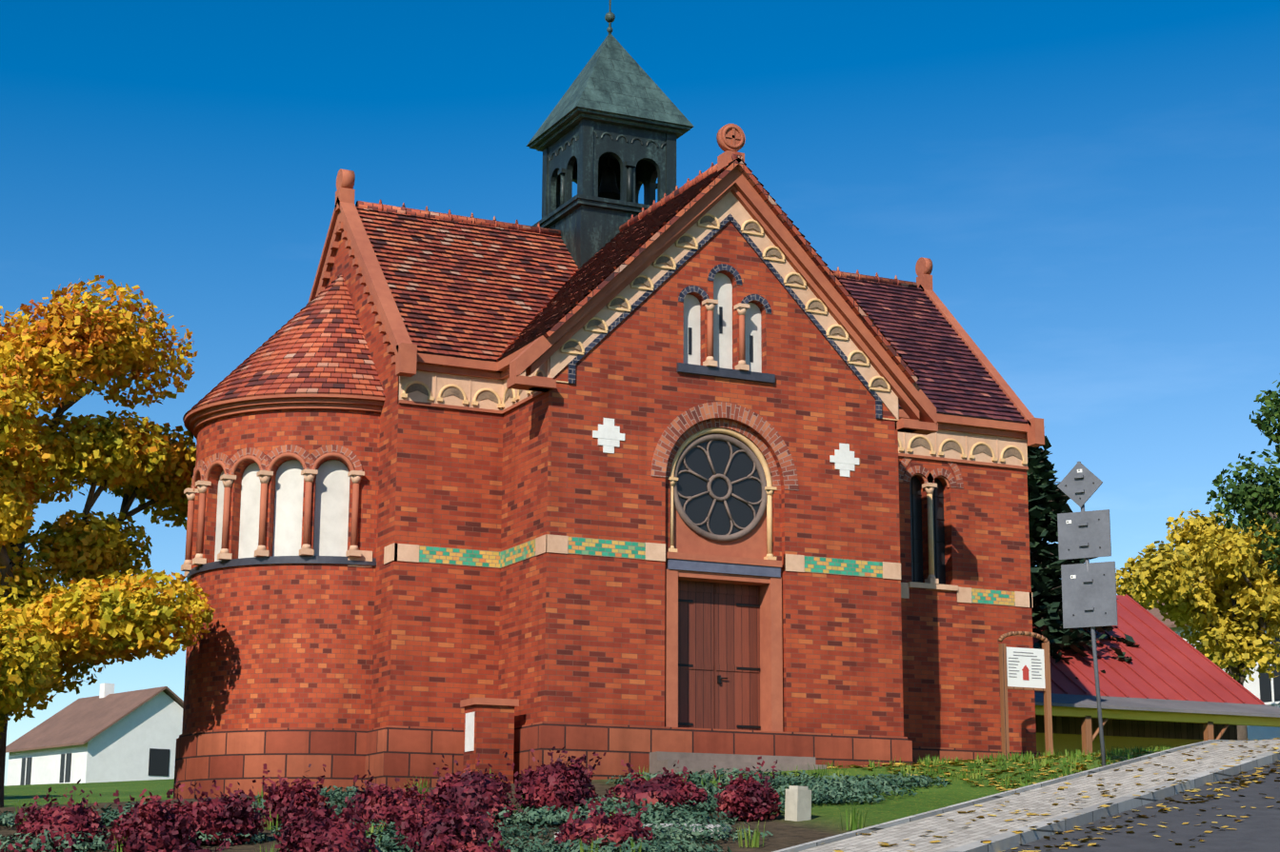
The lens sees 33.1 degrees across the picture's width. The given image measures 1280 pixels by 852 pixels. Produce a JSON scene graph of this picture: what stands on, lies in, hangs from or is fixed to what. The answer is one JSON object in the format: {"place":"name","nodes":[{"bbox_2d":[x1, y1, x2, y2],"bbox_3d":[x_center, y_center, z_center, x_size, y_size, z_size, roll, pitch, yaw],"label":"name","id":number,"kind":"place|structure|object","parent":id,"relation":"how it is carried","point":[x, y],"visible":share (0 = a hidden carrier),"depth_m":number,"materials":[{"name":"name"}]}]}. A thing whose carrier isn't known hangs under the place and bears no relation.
{"place":"outdoors","nodes":[
{"label":"outdoors","id":0,"kind":"place"},
{"bbox_2d":[186,362,775,581],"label":"dark chapel sills","id":1,"kind":"structure","parent":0,"point":[706,370],"depth_m":33.83,"materials":[{"name":"stone"}]},
{"bbox_2d":[214,273,761,561],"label":"chapel blind window panels","id":2,"kind":"object","parent":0,"point":[331,510],"visible":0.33,"depth_m":34.14,"materials":[{"name":"paint"}]},
{"bbox_2d":[0,755,1144,851],"bbox_3d":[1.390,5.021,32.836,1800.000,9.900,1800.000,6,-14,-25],"label":"terrain","id":3,"kind":"structure","parent":0,"point":[824,822],"depth_m":28.13,"materials":[{"name":"plant"}]},
{"bbox_2d":[0,834,17,848],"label":"groundcover plant","id":4,"kind":"object","parent":3,"relation":"on","point":[2,846],"visible":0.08,"depth_m":23.19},
{"bbox_2d":[0,811,34,827],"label":"groundcover plant","id":5,"kind":"object","parent":3,"relation":"on","point":[7,820],"visible":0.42,"depth_m":24.95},
{"bbox_2d":[0,825,77,851],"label":"barberry shrub","id":6,"kind":"object","parent":3,"relation":"on","point":[56,844],"visible":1,"depth_m":19.45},
{"bbox_2d":[0,829,114,851],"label":"groundcover plant","id":7,"kind":"object","parent":3,"relation":"on","point":[100,844],"visible":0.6,"depth_m":22.58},
{"bbox_2d":[14,779,110,851],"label":"barberry shrub","id":8,"kind":"object","parent":3,"relation":"on","point":[91,818],"depth_m":22.90,"materials":[{"name":"plant"}]},
{"bbox_2d":[6,682,182,785],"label":"house walls","id":9,"kind":"structure","parent":3,"relation":"on","point":[118,751],"depth_m":96.35,"materials":[{"name":"paint"}]},
{"bbox_2d":[5,686,183,753],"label":"house roof","id":10,"kind":"structure","parent":9,"relation":"on","point":[82,721],"depth_m":98.33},
{"bbox_2d":[20,748,169,785],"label":"house windows","id":11,"kind":"structure","parent":9,"relation":"in","point":[158,762],"depth_m":96.64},
{"bbox_2d":[0,275,215,807],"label":"autumn maple","id":12,"kind":"object","parent":3,"relation":"on","point":[47,632],"depth_m":34.24,"materials":[{"name":"plant"}]},
{"bbox_2d":[93,801,172,826],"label":"groundcover plant","id":13,"kind":"object","parent":3,"relation":"on","point":[109,817],"visible":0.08,"depth_m":25.06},
{"bbox_2d":[103,783,196,851],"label":"barberry shrub","id":14,"kind":"object","parent":3,"relation":"on","point":[154,812],"depth_m":22.12,"materials":[{"name":"plant"}]},
{"bbox_2d":[146,820,234,851],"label":"barberry shrub","id":15,"kind":"object","parent":3,"relation":"on","point":[191,846],"depth_m":19.52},
{"bbox_2d":[172,779,271,846],"bbox_3d":[-4.628,4.269,23.603,1.109,0.835,1.084,6,-14,-25],"label":"barberry shrub","id":16,"kind":"object","parent":3,"relation":"on","point":[241,808],"depth_m":23.33,"materials":[{"name":"plant"}]},
{"bbox_2d":[188,830,275,845],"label":"groundcover plant","id":17,"kind":"object","parent":3,"relation":"on","point":[256,838],"visible":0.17,"depth_m":23.28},
{"bbox_2d":[173,728,368,799],"bbox_3d":[-6.192,6.022,34.605,2.490,2.060,4.780,6,-14,-25],"label":"stone plinth","id":18,"kind":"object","parent":3,"relation":"on","point":[224,758],"visible":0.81,"depth_m":33.01,"materials":[{"name":"stone"}]},
{"bbox_2d":[181,409,379,734],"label":"apse wall","id":19,"kind":"structure","parent":18,"relation":"on","point":[284,646],"depth_m":33.63,"materials":[{"name":"brick"}]},
{"bbox_2d":[260,763,335,830],"bbox_3d":[-3.958,4.357,24.925,0.853,0.889,0.842,6,-14,-25],"label":"barberry shrub","id":20,"kind":"object","parent":3,"relation":"on","point":[274,798],"depth_m":24.72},
{"bbox_2d":[247,795,353,813],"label":"groundcover plant","id":21,"kind":"object","parent":3,"relation":"on","point":[331,803],"visible":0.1,"depth_m":26.49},
{"bbox_2d":[273,789,379,851],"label":"barberry shrub","id":22,"kind":"object","parent":3,"relation":"on","point":[294,834],"depth_m":20.91,"materials":[{"name":"plant"}]},
{"bbox_2d":[315,785,364,801],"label":"groundcover plant","id":23,"kind":"object","parent":3,"relation":"on","point":[337,794],"visible":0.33,"depth_m":27.64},
{"bbox_2d":[269,819,416,838],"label":"groundcover plant","id":24,"kind":"object","parent":3,"relation":"on","point":[376,825],"visible":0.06,"depth_m":23.89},
{"bbox_2d":[334,805,423,815],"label":"groundcover plant","id":25,"kind":"object","parent":3,"relation":"on","point":[337,810],"depth_m":25.45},
{"bbox_2d":[365,830,405,851],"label":"groundcover plant","id":26,"kind":"object","parent":3,"relation":"on","point":[385,836],"visible":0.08,"depth_m":22.42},
{"bbox_2d":[341,770,434,831],"bbox_3d":[-2.905,4.359,24.652,1.050,0.859,1.016,6,-14,-25],"label":"barberry shrub","id":27,"kind":"object","parent":3,"relation":"on","point":[374,793],"depth_m":24.35,"materials":[{"name":"plant"}]},
{"bbox_2d":[366,835,419,851],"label":"groundcover plant","id":28,"kind":"object","parent":3,"relation":"on","point":[380,849],"visible":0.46,"depth_m":21.98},
{"bbox_2d":[390,787,506,851],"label":"barberry shrub","id":29,"kind":"object","parent":3,"relation":"on","point":[419,819],"depth_m":21.98,"materials":[{"name":"plant"}]},
{"bbox_2d":[13,760,913,851],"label":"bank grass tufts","id":30,"kind":"object","parent":3,"relation":"on","point":[756,835],"depth_m":24.59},
{"bbox_2d":[424,810,510,851],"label":"barberry shrub","id":31,"kind":"object","parent":3,"relation":"on","point":[443,845],"depth_m":20.18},
{"bbox_2d":[380,821,563,839],"bbox_3d":[-1.822,4.521,24.028,2.258,0.242,1.834,6,-14,-25],"label":"groundcover plant","id":32,"kind":"object","parent":3,"relation":"on","point":[516,831],"visible":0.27,"depth_m":23.82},
{"bbox_2d":[427,753,518,825],"bbox_3d":[-1.988,4.346,25.249,1.121,0.996,1.181,6,-14,-25],"label":"barberry shrub","id":33,"kind":"object","parent":3,"relation":"on","point":[443,790],"depth_m":24.99,"materials":[{"name":"plant"}]},
{"bbox_2d":[477,837,589,851],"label":"groundcover plant","id":34,"kind":"object","parent":3,"relation":"on","point":[520,848],"visible":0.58,"depth_m":21.97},
{"bbox_2d":[502,745,605,815],"bbox_3d":[-1.004,4.389,26.244,1.157,1.007,1.137,6,-14,-25],"label":"barberry shrub","id":35,"kind":"object","parent":3,"relation":"on","point":[525,780],"depth_m":25.99,"materials":[{"name":"plant"}]},
{"bbox_2d":[480,805,631,825],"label":"groundcover plant","id":36,"kind":"object","parent":3,"relation":"on","point":[531,819],"visible":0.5,"depth_m":24.92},
{"bbox_2d":[505,809,607,825],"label":"groundcover plant","id":37,"kind":"object","parent":3,"relation":"on","point":[553,814],"visible":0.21,"depth_m":25.02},
{"bbox_2d":[546,809,649,822],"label":"groundcover plant","id":38,"kind":"object","parent":3,"relation":"on","point":[585,813],"visible":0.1,"depth_m":25.15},
{"bbox_2d":[554,788,655,851],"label":"barberry shrub","id":39,"kind":"object","parent":3,"relation":"on","point":[628,821],"depth_m":22.26,"materials":[{"name":"plant"}]},
{"bbox_2d":[183,123,1044,732],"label":"stone trim","id":40,"kind":"structure","parent":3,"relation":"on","point":[919,413],"depth_m":34.14,"materials":[{"name":"stone"}]},
{"bbox_2d":[182,275,385,420],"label":"chapel apse roof tiles","id":41,"kind":"object","parent":40,"relation":"attached to","point":[316,345],"visible":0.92,"depth_m":34.96,"materials":[{"name":"tile"}]},
{"bbox_2d":[575,795,682,815],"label":"groundcover plant","id":42,"kind":"object","parent":3,"relation":"on","point":[610,807],"visible":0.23,"depth_m":25.89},
{"bbox_2d":[530,835,729,851],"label":"groundcover plant","id":43,"kind":"object","parent":3,"relation":"on","point":[683,849],"visible":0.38,"depth_m":22.05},
{"bbox_2d":[541,837,731,851],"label":"groundcover plant","id":44,"kind":"object","parent":3,"relation":"on","point":[644,847],"visible":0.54,"depth_m":21.93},
{"bbox_2d":[554,823,731,839],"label":"groundcover","id":45,"kind":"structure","parent":3,"relation":"on","point":[708,827],"depth_m":24.22,"materials":[{"name":"plant"}]},
{"bbox_2d":[604,760,709,815],"bbox_3d":[0.203,4.494,26.481,1.355,0.820,1.304,6,-14,-25],"label":"barberry shrub","id":46,"kind":"object","parent":3,"relation":"on","point":[693,792],"depth_m":26.13,"materials":[{"name":"plant"}]},
{"bbox_2d":[605,771,710,785],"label":"groundcover plant","id":47,"kind":"object","parent":3,"relation":"on","point":[629,776],"visible":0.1,"depth_m":29.70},
{"bbox_2d":[605,801,739,824],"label":"groundcover plant","id":48,"kind":"object","parent":3,"relation":"on","point":[679,813],"visible":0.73,"depth_m":25.09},
{"bbox_2d":[646,826,708,844],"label":"groundcover plant","id":49,"kind":"object","parent":3,"relation":"on","point":[669,834],"visible":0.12,"depth_m":23.30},
{"bbox_2d":[364,721,1042,790],"bbox_3d":[0.576,6.527,36.755,12.010,2.060,8.370,6,-14,-25],"label":"stone plinth","id":50,"kind":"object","parent":3,"relation":"on","point":[393,752],"visible":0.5,"depth_m":32.53,"materials":[{"name":"stone"}]},
{"bbox_2d":[685,780,728,801],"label":"groundcover plant","id":51,"kind":"object","parent":3,"relation":"on","point":[707,788],"visible":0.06,"depth_m":27.66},
{"bbox_2d":[642,818,772,842],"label":"groundcover plant","id":52,"kind":"object","parent":3,"relation":"on","point":[706,832],"visible":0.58,"depth_m":23.53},
{"bbox_2d":[669,798,785,812],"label":"groundcover plant","id":53,"kind":"object","parent":3,"relation":"on","point":[712,803],"visible":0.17,"depth_m":26.28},
{"bbox_2d":[676,767,787,787],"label":"groundcover plant","id":54,"kind":"object","parent":3,"relation":"on","point":[720,773],"visible":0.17,"depth_m":29.31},
{"bbox_2d":[649,751,826,776],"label":"chapel entrance steps","id":55,"kind":"structure","parent":3,"relation":"on","point":[693,763],"depth_m":32.13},
{"bbox_2d":[713,756,780,822],"bbox_3d":[1.295,4.404,25.780,0.825,0.886,0.830,6,-14,-25],"label":"barberry shrub","id":56,"kind":"object","parent":3,"relation":"on","point":[731,799],"depth_m":25.55,"materials":[{"name":"plant"}]},
{"bbox_2d":[680,766,821,787],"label":"groundcover plant","id":57,"kind":"object","parent":3,"relation":"on","point":[773,783],"visible":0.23,"depth_m":29.19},
{"bbox_2d":[699,785,842,805],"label":"groundcover plant","id":58,"kind":"object","parent":3,"relation":"on","point":[781,798],"visible":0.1,"depth_m":27.20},
{"bbox_2d":[759,777,823,789],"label":"groundcover plant","id":59,"kind":"object","parent":3,"relation":"on","point":[781,783],"visible":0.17,"depth_m":29.09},
{"bbox_2d":[784,785,811,821],"bbox_3d":[1.882,4.595,25.683,0.240,0.608,0.228,11,-17,-41],"label":"boundary stone","id":60,"kind":"object","parent":3,"relation":"on","point":[798,804],"visible":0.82,"depth_m":25.62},
{"bbox_2d":[779,789,885,804],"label":"groundcover plant","id":61,"kind":"object","parent":3,"relation":"on","point":[832,798],"visible":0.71,"depth_m":27.41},
{"bbox_2d":[776,773,897,789],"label":"groundcover plant","id":62,"kind":"object","parent":3,"relation":"on","point":[831,780],"visible":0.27,"depth_m":28.96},
{"bbox_2d":[771,780,921,797],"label":"groundcover plant","id":63,"kind":"object","parent":3,"relation":"on","point":[878,790],"visible":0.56,"depth_m":28.16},
{"bbox_2d":[847,772,952,787],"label":"groundcover plant","id":64,"kind":"object","parent":3,"relation":"on","point":[914,781],"visible":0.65,"depth_m":29.54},
{"bbox_2d":[826,751,1159,791],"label":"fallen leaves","id":65,"kind":"object","parent":3,"relation":"on","point":[1082,768],"visible":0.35,"depth_m":32.54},
{"bbox_2d":[825,744,1177,788],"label":"lawn grass tufts","id":66,"kind":"object","parent":3,"relation":"on","point":[1004,765],"depth_m":33.05,"materials":[{"name":"plant"}]},
{"bbox_2d":[772,740,1236,851],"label":"curb","id":67,"kind":"structure","parent":3,"relation":"on","point":[831,839],"depth_m":26.18,"materials":[{"name":"concrete"}]},
{"bbox_2d":[998,631,1053,760],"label":"info board posts","id":68,"kind":"object","parent":3,"relation":"on","point":[1020,669],"visible":1,"depth_m":36.08,"materials":[{"name":"brown wood"}]},
{"bbox_2d":[1026,427,1139,679],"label":"conifer tree","id":69,"kind":"object","parent":3,"relation":"on","point":[1039,483],"depth_m":47.07,"materials":[{"name":"plant"}]},
{"bbox_2d":[1057,461,1118,766],"bbox_3d":[6.659,2.957,31.907,0.835,4.927,0.369,-4,-13,20],"label":"road sign pole and plates","id":70,"kind":"object","parent":3,"relation":"on","point":[1089,594],"visible":0.96,"depth_m":32.04,"materials":[{"name":"metal"}]},
{"bbox_2d":[943,748,1279,851],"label":"road kerb","id":71,"kind":"structure","parent":3,"relation":"on","point":[1006,841],"depth_m":26.05,"materials":[{"name":"concrete"}]},
{"bbox_2d":[1035,705,1237,740],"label":"shed walls","id":72,"kind":"structure","parent":3,"relation":"on","point":[1139,729],"depth_m":44.89,"materials":[{"name":"wood"}]},
{"bbox_2d":[1032,595,1279,718],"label":"shed roof","id":73,"kind":"structure","parent":72,"relation":"on","point":[1069,686],"depth_m":45.68,"materials":[{"name":"metal"}]},
{"bbox_2d":[1033,594,1264,704],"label":"shed roof seams","id":74,"kind":"object","parent":73,"relation":"attached to","point":[1149,668],"visible":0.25,"depth_m":46.31,"materials":[{"name":"metal"}]},
{"bbox_2d":[1080,715,1228,756],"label":"wooden posts","id":75,"kind":"object","parent":3,"relation":"on","point":[1088,738],"visible":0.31,"depth_m":41.95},
{"bbox_2d":[1115,508,1279,740],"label":"yellow birch tree","id":76,"kind":"object","parent":3,"relation":"on","point":[1210,551],"depth_m":59.73,"materials":[{"name":"plant"}]},
{"bbox_2d":[1170,625,1279,740],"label":"white house walls","id":77,"kind":"structure","parent":3,"relation":"on","point":[1257,733],"depth_m":68.03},
{"bbox_2d":[1131,576,1223,628],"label":"white house roof","id":78,"kind":"structure","parent":77,"relation":"on","point":[1154,612],"depth_m":71.97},
{"bbox_2d":[1190,637,1279,702],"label":"white house windows","id":79,"kind":"structure","parent":77,"relation":"in","point":[1265,683],"depth_m":67.73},
{"bbox_2d":[1205,380,1279,577],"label":"green tree","id":80,"kind":"object","parent":3,"relation":"on","point":[1245,492],"depth_m":49.05,"materials":[{"name":"plant"}]},
{"bbox_2d":[1232,497,1279,535],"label":"green tree","id":81,"kind":"object","parent":3,"relation":"on","point":[1241,521],"depth_m":66.84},
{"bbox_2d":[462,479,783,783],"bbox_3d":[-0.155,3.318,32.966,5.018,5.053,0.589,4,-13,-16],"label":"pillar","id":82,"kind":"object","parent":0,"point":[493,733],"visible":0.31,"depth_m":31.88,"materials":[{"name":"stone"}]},
{"bbox_2d":[0,0,1279,785],"label":"sky","id":83,"kind":"structure","parent":0,"point":[1090,189],"materials":[{"name":"blue"}]},
{"bbox_2d":[325,234,1036,751],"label":"chapel nave walls","id":84,"kind":"structure","parent":0,"point":[436,625],"depth_m":33.99,"materials":[{"name":"brick"}]},
{"bbox_2d":[191,401,963,491],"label":"brick arches","id":85,"kind":"structure","parent":84,"relation":"attached to","point":[679,430],"depth_m":34.06,"materials":[{"name":"brick"}]},
{"bbox_2d":[180,191,1033,607],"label":"stone trim","id":86,"kind":"structure","parent":84,"relation":"attached to","point":[558,361],"depth_m":34.24,"materials":[{"name":"stone"}]},
{"bbox_2d":[355,156,919,383],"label":"chapel roof tiles","id":87,"kind":"object","parent":84,"relation":"on","point":[466,290],"visible":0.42,"depth_m":35.77,"materials":[{"name":"tile"}]},
{"bbox_2d":[531,118,676,269],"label":"bell tower","id":88,"kind":"structure","parent":87,"relation":"on","point":[585,222],"depth_m":38.46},
{"bbox_2d":[547,123,579,214],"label":"belfry wall","id":89,"kind":"structure","parent":88,"relation":"attached to","point":[567,157],"depth_m":39.33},
{"bbox_2d":[525,0,693,159],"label":"tower roof","id":90,"kind":"structure","parent":88,"relation":"on","point":[613,83],"depth_m":39.23,"materials":[{"name":"metal"}]},
{"bbox_2d":[556,156,620,208],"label":"bell turret face","id":91,"kind":"object","parent":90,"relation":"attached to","point":[614,164],"visible":0.08,"depth_m":40.49},
{"bbox_2d":[635,160,657,205],"bbox_3d":[0.180,-4.428,39.965,0.120,1.490,1.800,6,-14,-25],"label":"belfry arch opening","id":92,"kind":"object","parent":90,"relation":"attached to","point":[646,173],"visible":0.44,"depth_m":39.98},
{"bbox_2d":[592,120,665,202],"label":"belfry wall","id":93,"kind":"structure","parent":88,"relation":"attached to","point":[622,150],"depth_m":38.87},
{"bbox_2d":[355,151,917,288],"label":"roof ridge tiles","id":94,"kind":"object","parent":87,"relation":"on","point":[516,226],"visible":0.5,"depth_m":38.01,"materials":[{"name":"tile"}]},
{"bbox_2d":[419,537,1015,606],"bbox_3d":[1.954,2.332,34.756,11.830,0.260,1.900,6,-14,-25],"label":"decorative tile band","id":95,"kind":"object","parent":84,"relation":"attached to","point":[579,546],"visible":0.6,"depth_m":33.55,"materials":[{"name":"tile"}]},
{"bbox_2d":[498,220,903,737],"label":"front brick wall","id":96,"kind":"structure","parent":0,"point":[581,639],"depth_m":33.60,"materials":[{"name":"brick"}]},
{"bbox_2d":[464,418,859,752],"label":"white wall plaques","id":97,"kind":"object","parent":96,"relation":"attached to","point":[609,435],"visible":0.77,"depth_m":32.99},
{"bbox_2d":[678,580,759,731],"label":"chapel door leaves","id":98,"kind":"object","parent":96,"relation":"in","point":[718,630],"visible":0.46,"depth_m":33.52,"materials":[{"name":"wood"}]},
{"bbox_2d":[666,559,780,578],"bbox_3d":[1.262,2.231,33.561,1.960,0.160,0.290,6,-14,-25],"label":"door lintel","id":99,"kind":"structure","parent":96,"relation":"attached to","point":[722,568],"depth_m":33.42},
{"bbox_2d":[567,213,881,419],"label":"black brick bands","id":100,"kind":"object","parent":96,"relation":"attached to","point":[733,271],"visible":0.83,"depth_m":34.51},
{"bbox_2d":[400,212,1027,575],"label":"chapel terracotta mouldings","id":101,"kind":"object","parent":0,"point":[769,487],"visible":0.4,"depth_m":34.18,"materials":[{"name":"ceramic"}]},
{"bbox_2d":[405,216,1022,460],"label":"chapel frieze reliefs","id":102,"kind":"object","parent":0,"point":[916,442],"visible":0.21,"depth_m":34.43,"materials":[{"name":"stone"}]},
{"bbox_2d":[673,434,767,541],"bbox_3d":[1.251,0.969,33.874,1.730,1.730,0.110,6,-14,-25],"label":"rose window","id":103,"kind":"structure","parent":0,"point":[729,536],"depth_m":33.85,"materials":[{"name":"stone"}]},
{"bbox_2d":[556,380,898,420],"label":"chapel corner blocks","id":104,"kind":"structure","parent":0,"point":[882,418],"depth_m":35.19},
{"bbox_2d":[598,154,945,728],"bbox_3d":[2.217,-0.047,37.523,6.210,10.990,4.937,6,-14,-25],"label":"chapel bell ironwork","id":105,"kind":"object","parent":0,"point":[608,189],"visible":0.73,"depth_m":37.77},
{"bbox_2d":[677,306,945,584],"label":"window panes","id":106,"kind":"structure","parent":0,"point":[698,509],"depth_m":34.02,"materials":[{"name":"glass"}]},
{"bbox_2d":[836,276,1028,423],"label":"chapel roof tiles","id":107,"kind":"structure","parent":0,"point":[933,350],"depth_m":39.78,"materials":[{"name":"tile"}]},
{"bbox_2d":[797,740,1279,851],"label":"pavement","id":108,"kind":"structure","parent":0,"point":[1036,801],"depth_m":26.21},
{"bbox_2d":[796,738,1279,851],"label":"fallen leaves","id":109,"kind":"object","parent":108,"relation":"on","point":[1109,828],"visible":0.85,"depth_m":26.80,"materials":[{"name":"plant"}]},
{"bbox_2d":[1001,760,1279,851],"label":"road asphalt","id":110,"kind":"structure","parent":0,"point":[1257,830],"depth_m":24.91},
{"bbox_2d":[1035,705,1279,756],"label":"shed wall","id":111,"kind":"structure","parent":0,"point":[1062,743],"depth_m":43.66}
]}

